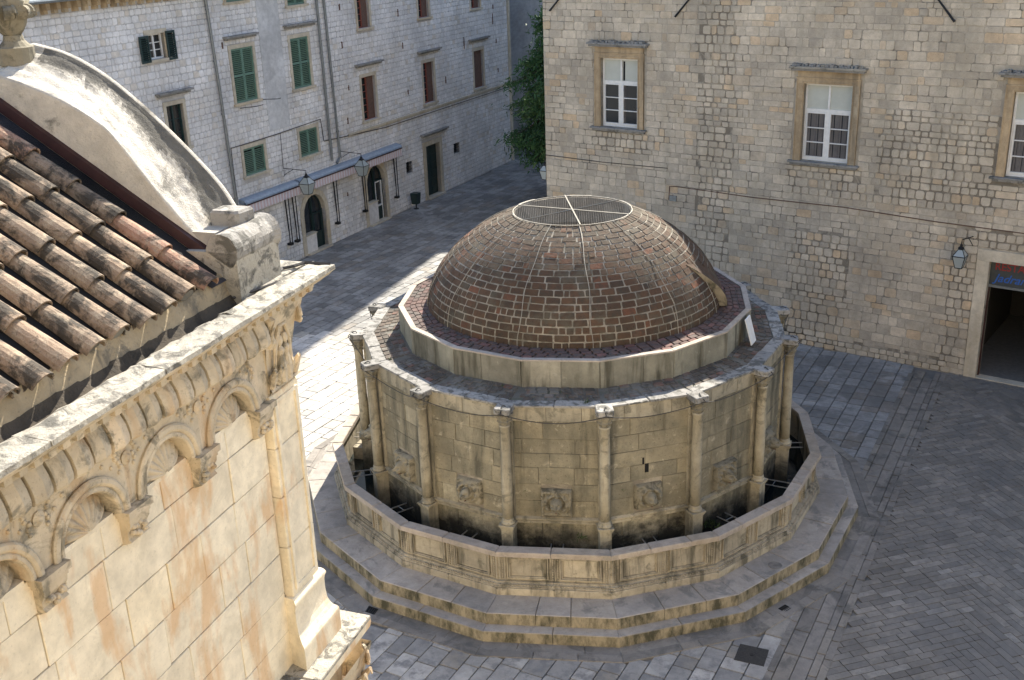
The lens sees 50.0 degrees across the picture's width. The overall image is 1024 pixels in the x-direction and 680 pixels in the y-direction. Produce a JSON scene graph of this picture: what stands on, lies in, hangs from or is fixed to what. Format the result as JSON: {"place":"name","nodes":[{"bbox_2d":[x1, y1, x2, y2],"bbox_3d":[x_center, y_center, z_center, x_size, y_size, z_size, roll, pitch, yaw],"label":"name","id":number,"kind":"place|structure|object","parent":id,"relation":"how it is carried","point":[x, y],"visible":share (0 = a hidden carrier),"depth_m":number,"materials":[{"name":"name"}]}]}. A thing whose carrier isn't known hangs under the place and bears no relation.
{"place":"outdoors","nodes":[
{"label":"outdoors","id":0,"kind":"place"},
{"bbox_2d":[0,0,372,679],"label":"church","id":1,"kind":"structure","parent":0,"point":[156,520],"depth_m":7.77,"materials":[{"name":"stone"}]},
{"bbox_2d":[210,205,253,227],"bbox_3d":[-2.146,-0.946,8.425,0.277,0.135,0.200,5,22,18],"label":"loose stone","id":2,"kind":"object","parent":1,"relation":"on","point":[230,216],"visible":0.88,"depth_m":8.35,"materials":[{"name":"beige stone"}]},
{"bbox_2d":[509,0,542,139],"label":"plastered building","id":3,"kind":"structure","parent":0,"point":[520,19],"depth_m":58.73,"materials":[{"name":"grey stone"}]},
{"bbox_2d":[292,144,941,679],"bbox_3d":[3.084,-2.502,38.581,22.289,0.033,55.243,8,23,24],"label":"plaza paving","id":4,"kind":"structure","parent":0,"point":[392,257],"depth_m":29.32,"materials":[{"name":"grey stone"}]},
{"bbox_2d":[0,0,514,260],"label":"stone building","id":5,"kind":"structure","parent":4,"relation":"on","point":[240,99],"depth_m":40.74,"materials":[{"name":"stone"}]},
{"bbox_2d":[147,33,163,58],"bbox_3d":[-10.821,-8.860,33.108,0.052,0.734,0.714,8,23,24],"label":"window","id":6,"kind":"structure","parent":5,"relation":"in","point":[154,41],"depth_m":33.20,"materials":[{"name":"white paint"}]},
{"bbox_2d":[166,104,184,142],"bbox_3d":[-10.571,-6.680,34.317,0.052,1.344,0.744,8,23,24],"label":"window","id":7,"kind":"structure","parent":5,"relation":"in","point":[173,111],"depth_m":34.37,"materials":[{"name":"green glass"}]},
{"bbox_2d":[239,180,300,245],"bbox_3d":[-8.462,-4.221,38.951,0.310,2.260,3.070,8,23,24],"label":"awning","id":8,"kind":"object","parent":5,"relation":"attached to","point":[286,190],"visible":0.91,"depth_m":38.88,"materials":[{"name":"striped canvas fabric"},{"name":"black iron"}]},
{"bbox_2d":[284,168,315,194],"bbox_3d":[-7.659,-5.691,39.218,1.236,0.922,0.444,8,23,24],"label":"wall lantern","id":9,"kind":"object","parent":5,"relation":"attached to","point":[306,184],"depth_m":38.99,"materials":[{"name":"glass"}]},
{"bbox_2d":[313,210,324,246],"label":"shop door","id":10,"kind":"structure","parent":5,"relation":"in","point":[320,235],"depth_m":42.16,"materials":[{"name":"green wood"}]},
{"bbox_2d":[294,143,401,224],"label":"awning","id":11,"kind":"object","parent":5,"relation":"attached to","point":[330,174],"visible":0.8,"depth_m":42.81,"materials":[{"name":"striped canvas fabric"},{"name":"black iron"}]},
{"bbox_2d":[341,151,369,176],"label":"wall lantern","id":12,"kind":"object","parent":5,"relation":"attached to","point":[361,166],"depth_m":42.01,"materials":[{"name":"glass"}]},
{"bbox_2d":[356,0,367,27],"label":"window","id":13,"kind":"structure","parent":5,"relation":"in","point":[358,1],"depth_m":42.65,"materials":[{"name":"brown wood"}]},
{"bbox_2d":[361,77,374,119],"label":"window","id":14,"kind":"structure","parent":5,"relation":"in","point":[364,89],"depth_m":43.75,"materials":[{"name":"brown wood"}]},
{"bbox_2d":[374,180,383,218],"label":"shop door","id":15,"kind":"structure","parent":5,"relation":"in","point":[380,206],"depth_m":45.82,"materials":[{"name":"white paint"}]},
{"bbox_2d":[418,0,426,17],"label":"window","id":16,"kind":"structure","parent":5,"relation":"in","point":[419,1],"depth_m":46.64,"materials":[{"name":"brown wood"}]},
{"bbox_2d":[423,63,432,102],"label":"window","id":17,"kind":"structure","parent":5,"relation":"in","point":[424,64],"depth_m":47.81,"materials":[{"name":"brown wood"}]},
{"bbox_2d":[426,146,431,194],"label":"door","id":18,"kind":"structure","parent":5,"relation":"in","point":[427,148],"depth_m":49.10,"materials":[{"name":"wood"}]},
{"bbox_2d":[429,144,437,193],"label":"door","id":19,"kind":"structure","parent":5,"relation":"in","point":[432,148],"depth_m":49.46,"materials":[{"name":"wood"}]},
{"bbox_2d":[365,606,377,613],"bbox_3d":[-2.541,4.891,19.808,0.272,0.040,0.204,11,24,30],"label":"drain grate","id":20,"kind":"object","parent":4,"relation":"on","point":[371,610],"visible":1,"depth_m":19.80,"materials":[{"name":"black metal"}]},
{"bbox_2d":[410,192,420,208],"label":"waste bin","id":21,"kind":"object","parent":4,"relation":"on","point":[415,197],"visible":1,"depth_m":47.27,"materials":[{"name":"green metal"}]},
{"bbox_2d":[491,0,545,173],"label":"conifer tree","id":22,"kind":"object","parent":4,"relation":"on","point":[528,139],"visible":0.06,"depth_m":45.66,"materials":[{"name":"green plant"}]},
{"bbox_2d":[306,195,878,664],"bbox_3d":[1.259,0.254,23.034,12.666,6.166,12.666,-1,21,3],"label":"domed fountain","id":23,"kind":"object","parent":4,"relation":"on","point":[572,427],"visible":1,"depth_m":19.93,"materials":[{"name":"beige stone"}]},
{"bbox_2d":[734,644,768,665],"bbox_3d":[3.990,5.246,18.269,0.503,0.036,0.468,7,23,23],"label":"access cover","id":24,"kind":"object","parent":4,"relation":"on","point":[748,654],"visible":1,"depth_m":18.25,"materials":[{"name":"black metal"}]},
{"bbox_2d":[542,0,1023,387],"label":"stone building","id":25,"kind":"structure","parent":4,"relation":"on","point":[846,176],"depth_m":29.39,"materials":[{"name":"stone"}]},
{"bbox_2d":[539,161,546,179],"bbox_3d":[1.190,-5.514,35.195,0.618,0.772,0.332,10,24,28],"label":"wall lantern","id":26,"kind":"object","parent":25,"relation":"attached to","point":[542,171],"depth_m":35.22,"materials":[{"name":"glass"}]},
{"bbox_2d":[603,58,637,127],"bbox_3d":[3.226,-7.271,32.301,1.250,1.990,0.075,13,26,34],"label":"window","id":27,"kind":"structure","parent":25,"relation":"in","point":[619,75],"depth_m":32.32,"materials":[{"name":"white paint"}]},
{"bbox_2d":[802,83,852,163],"bbox_3d":[8.333,-5.719,28.946,1.290,2.030,0.075,13,26,34],"label":"window","id":28,"kind":"structure","parent":25,"relation":"in","point":[827,107],"depth_m":28.96,"materials":[{"name":"white paint"}]},
{"bbox_2d":[952,236,973,268],"bbox_3d":[11.290,-2.223,27.517,0.335,0.802,0.605,14,26,36],"label":"wall lantern","id":29,"kind":"object","parent":25,"relation":"attached to","point":[959,256],"depth_m":27.38,"materials":[{"name":"glass"}]},
{"bbox_2d":[1006,92,1023,176],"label":"window","id":30,"kind":"structure","parent":25,"relation":"in","point":[1015,163],"depth_m":26.37,"materials":[{"name":"white paint"}]},
{"bbox_2d":[778,605,790,610],"bbox_3d":[4.839,4.762,19.443,0.203,0.040,0.163,-17,26,-35],"label":"drain grate","id":31,"kind":"object","parent":4,"relation":"on","point":[782,608],"visible":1,"depth_m":19.44,"materials":[{"name":"black metal"}]},
{"bbox_2d":[762,370,946,679],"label":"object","id":32,"kind":"object","parent":4,"relation":"on","point":[812,659],"visible":0.99,"depth_m":21.24,"materials":[{"name":"grey stone"}]},
{"bbox_2d":[819,373,1023,679],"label":"herringbone paving","id":33,"kind":"structure","parent":0,"point":[940,596],"depth_m":20.69,"materials":[{"name":"grey stone"}]}
]}

